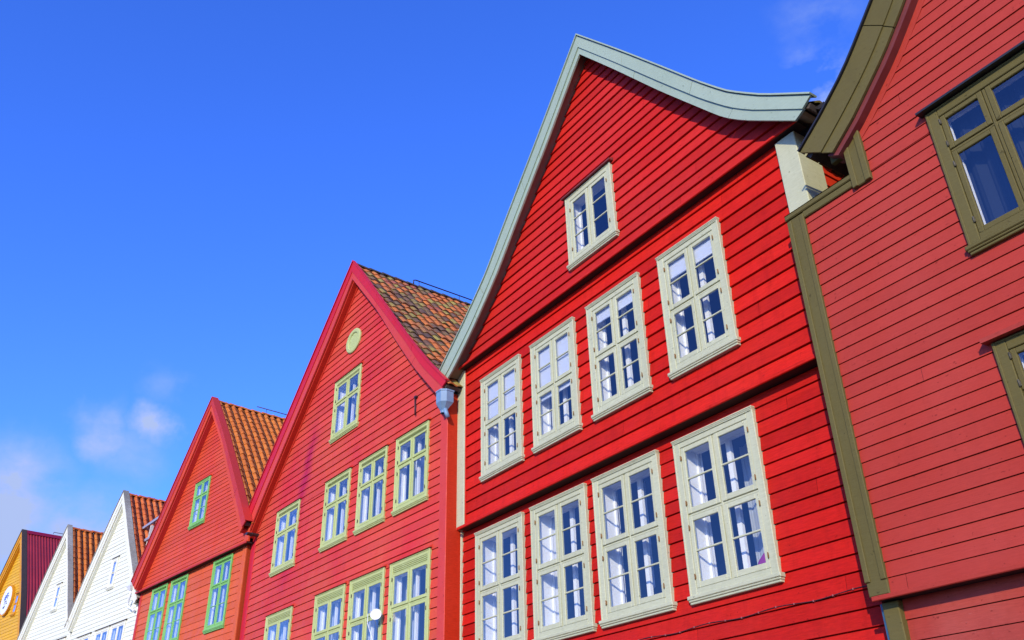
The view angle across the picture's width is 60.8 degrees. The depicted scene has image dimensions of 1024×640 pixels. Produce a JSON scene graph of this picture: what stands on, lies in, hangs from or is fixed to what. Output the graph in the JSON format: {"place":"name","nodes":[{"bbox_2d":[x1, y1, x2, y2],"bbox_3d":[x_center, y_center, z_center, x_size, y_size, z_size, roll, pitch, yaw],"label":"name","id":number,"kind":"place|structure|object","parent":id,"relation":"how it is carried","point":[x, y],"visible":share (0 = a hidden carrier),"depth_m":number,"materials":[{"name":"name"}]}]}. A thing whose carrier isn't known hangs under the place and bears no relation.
{"place":"outdoors","nodes":[
{"label":"outdoors","id":0,"kind":"place"},
{"bbox_2d":[131,396,291,639],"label":"wooden house","id":1,"kind":"structure","parent":0,"point":[189,579],"depth_m":22.77,"materials":[{"name":"red paint"}]},
{"bbox_2d":[144,583,177,639],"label":"window","id":2,"kind":"structure","parent":1,"relation":"in","point":[160,592],"depth_m":23.34,"materials":[{"name":"green paint"}]},
{"bbox_2d":[161,574,188,639],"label":"window","id":3,"kind":"structure","parent":1,"relation":"in","point":[182,581],"depth_m":22.49,"materials":[{"name":"green paint"}]},
{"bbox_2d":[188,474,211,530],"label":"window","id":4,"kind":"structure","parent":1,"relation":"in","point":[201,494],"depth_m":23.17,"materials":[{"name":"green paint"}]},
{"bbox_2d":[202,553,233,634],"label":"window","id":5,"kind":"structure","parent":1,"relation":"in","point":[226,562],"depth_m":20.81,"materials":[{"name":"green paint"}]},
{"bbox_2d":[239,260,571,639],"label":"wooden house","id":6,"kind":"structure","parent":0,"point":[357,485],"depth_m":17.14,"materials":[{"name":"red paint"}]},
{"bbox_2d":[263,603,293,639],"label":"window","id":7,"kind":"structure","parent":6,"relation":"in","point":[281,619],"depth_m":18.01,"materials":[{"name":"yellow paint"}]},
{"bbox_2d":[269,496,309,577],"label":"window","id":8,"kind":"structure","parent":6,"relation":"in","point":[284,515],"depth_m":19.05,"materials":[{"name":"yellow paint"}]},
{"bbox_2d":[311,580,347,639],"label":"window","id":9,"kind":"structure","parent":6,"relation":"in","point":[329,604],"depth_m":16.37,"materials":[{"name":"yellow paint"}]},
{"bbox_2d":[318,465,356,552],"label":"window","id":10,"kind":"structure","parent":6,"relation":"in","point":[329,539],"depth_m":17.40,"materials":[{"name":"yellow paint"}]},
{"bbox_2d":[329,361,363,444],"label":"window","id":11,"kind":"structure","parent":6,"relation":"in","point":[340,427],"depth_m":18.48,"materials":[{"name":"yellow paint"}]},
{"bbox_2d":[346,564,386,639],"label":"window","id":12,"kind":"structure","parent":6,"relation":"in","point":[365,586],"depth_m":15.38,"materials":[{"name":"yellow paint"}]},
{"bbox_2d":[353,443,389,535],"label":"window","id":13,"kind":"structure","parent":6,"relation":"in","point":[370,462],"depth_m":16.41,"materials":[{"name":"yellow paint"}]},
{"bbox_2d":[367,609,381,639],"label":"globe lamp","id":14,"kind":"object","parent":6,"relation":"attached to","point":[375,614],"visible":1,"depth_m":14.55,"materials":[{"name":"white glass"}]},
{"bbox_2d":[386,544,432,639],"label":"window","id":15,"kind":"structure","parent":6,"relation":"in","point":[405,599],"depth_m":14.34,"materials":[{"name":"yellow paint"}]},
{"bbox_2d":[391,417,430,516],"bbox_3d":[-1.690,2.660,15.420,0.374,1.571,1.485,19,-36,-32],"label":"window","id":16,"kind":"structure","parent":6,"relation":"in","point":[418,460],"depth_m":15.44,"materials":[{"name":"yellow paint"}]},
{"bbox_2d":[0,0,868,573],"label":"sky","id":17,"kind":"structure","parent":0,"point":[191,190],"materials":[{"name":"blue"}]},
{"bbox_2d":[439,34,887,639],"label":"wooden house","id":18,"kind":"structure","parent":0,"point":[635,316],"depth_m":11.23,"materials":[{"name":"red paint"}]},
{"bbox_2d":[474,512,528,639],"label":"window","id":19,"kind":"structure","parent":18,"relation":"in","point":[490,582],"depth_m":12.86,"materials":[{"name":"white paint"}]},
{"bbox_2d":[479,354,524,482],"bbox_3d":[-0.088,1.559,13.790,0.316,1.873,1.332,17,-35,-30],"label":"window","id":20,"kind":"structure","parent":18,"relation":"in","point":[501,389],"depth_m":13.77,"materials":[{"name":"white paint"}]},
{"bbox_2d":[529,317,582,454],"bbox_3d":[0.696,0.974,12.793,0.330,1.873,1.315,17,-35,-30],"label":"window","id":21,"kind":"structure","parent":18,"relation":"in","point":[553,357],"depth_m":12.75,"materials":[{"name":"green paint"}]},
{"bbox_2d":[529,483,597,639],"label":"window","id":22,"kind":"structure","parent":18,"relation":"in","point":[551,621],"depth_m":11.72,"materials":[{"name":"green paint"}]},
{"bbox_2d":[560,157,619,271],"bbox_3d":[1.212,-1.536,12.991,0.265,1.452,1.277,17,-35,-30],"label":"window","id":23,"kind":"structure","parent":18,"relation":"in","point":[601,177],"depth_m":13.00,"materials":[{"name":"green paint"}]},
{"bbox_2d":[585,272,652,421],"bbox_3d":[1.471,0.364,11.750,0.262,1.873,1.291,17,-35,-30],"label":"window","id":24,"kind":"structure","parent":18,"relation":"in","point":[629,290],"depth_m":11.75,"materials":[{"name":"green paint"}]},
{"bbox_2d":[590,449,677,628],"bbox_3d":[1.623,2.718,10.750,0.593,2.005,1.490,17,-35,-30],"label":"window","id":25,"kind":"structure","parent":18,"relation":"in","point":[615,608],"depth_m":10.69,"materials":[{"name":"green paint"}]},
{"bbox_2d":[655,216,740,380],"bbox_3d":[2.297,-0.257,10.689,0.264,1.873,1.260,17,-35,-30],"label":"window","id":26,"kind":"structure","parent":18,"relation":"in","point":[707,240],"depth_m":10.68,"materials":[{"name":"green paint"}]},
{"bbox_2d":[671,405,785,605],"bbox_3d":[2.537,2.094,9.689,0.732,2.005,1.498,17,-35,-30],"label":"window","id":27,"kind":"structure","parent":18,"relation":"in","point":[705,585],"depth_m":9.60,"materials":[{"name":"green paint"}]},
{"bbox_2d":[758,553,765,564],"bbox_3d":[2.680,2.623,9.131,0.107,0.422,0.264,17,-35,-30],"label":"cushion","id":28,"kind":"object","parent":18,"relation":"in","point":[762,560],"visible":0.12,"depth_m":9.19,"materials":[{"name":"fabric"}]},
{"bbox_2d":[785,0,1023,639],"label":"wooden house","id":29,"kind":"structure","parent":0,"point":[906,232],"depth_m":7.71,"materials":[{"name":"red paint"}]},
{"bbox_2d":[915,40,1023,256],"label":"window","id":30,"kind":"structure","parent":29,"relation":"in","point":[976,128],"depth_m":7.66,"materials":[{"name":"green paint"}]},
{"bbox_2d":[979,320,1023,442],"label":"window","id":31,"kind":"structure","parent":29,"relation":"in","point":[1007,344],"depth_m":6.89,"materials":[{"name":"green paint"}]},
{"label":"ground","id":32,"kind":"structure","parent":0,"visible":0},
{"bbox_2d":[0,529,61,639],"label":"wooden house","id":33,"kind":"structure","parent":32,"relation":"on","point":[26,565],"depth_m":33.45,"materials":[{"name":"paint"}]},
{"bbox_2d":[0,585,14,616],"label":"round sign","id":34,"kind":"object","parent":33,"relation":"attached to","point":[7,600],"visible":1,"depth_m":33.04,"materials":[{"name":"paint"}]},
{"bbox_2d":[10,592,18,616],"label":"window","id":35,"kind":"structure","parent":33,"relation":"in","point":[16,599],"depth_m":32.45,"materials":[{"name":"paint"}]},
{"bbox_2d":[17,524,102,639],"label":"wooden house","id":36,"kind":"structure","parent":32,"relation":"on","point":[56,595],"depth_m":30.07,"materials":[{"name":"white paint"}]},
{"bbox_2d":[49,582,62,612],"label":"window","id":37,"kind":"structure","parent":36,"relation":"in","point":[59,586],"depth_m":29.56,"materials":[{"name":"white paint"}]},
{"bbox_2d":[64,490,164,639],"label":"wooden house","id":38,"kind":"structure","parent":32,"relation":"on","point":[105,604],"depth_m":26.96,"materials":[{"name":"white paint"}]},
{"bbox_2d":[76,632,91,639],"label":"window","id":39,"kind":"structure","parent":38,"relation":"in","point":[86,636],"depth_m":26.63,"materials":[{"name":"white paint"}]},
{"bbox_2d":[93,625,109,639],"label":"window","id":40,"kind":"structure","parent":38,"relation":"in","point":[100,633],"depth_m":25.79,"materials":[{"name":"white paint"}]},
{"bbox_2d":[105,555,119,590],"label":"window","id":41,"kind":"structure","parent":38,"relation":"in","point":[114,565],"depth_m":26.72,"materials":[{"name":"white paint"}]},
{"bbox_2d":[108,618,126,639],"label":"window","id":42,"kind":"structure","parent":38,"relation":"in","point":[115,629],"depth_m":25.05,"materials":[{"name":"white paint"}]},
{"bbox_2d":[142,516,158,543],"bbox_3d":[-11.230,6.702,26.787,2.015,1.145,0.146,-25,-37,35],"label":"roof rail","id":43,"kind":"object","parent":38,"relation":"on","point":[153,521],"visible":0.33,"depth_m":26.76,"materials":[{"name":"grey metal"}]}
]}

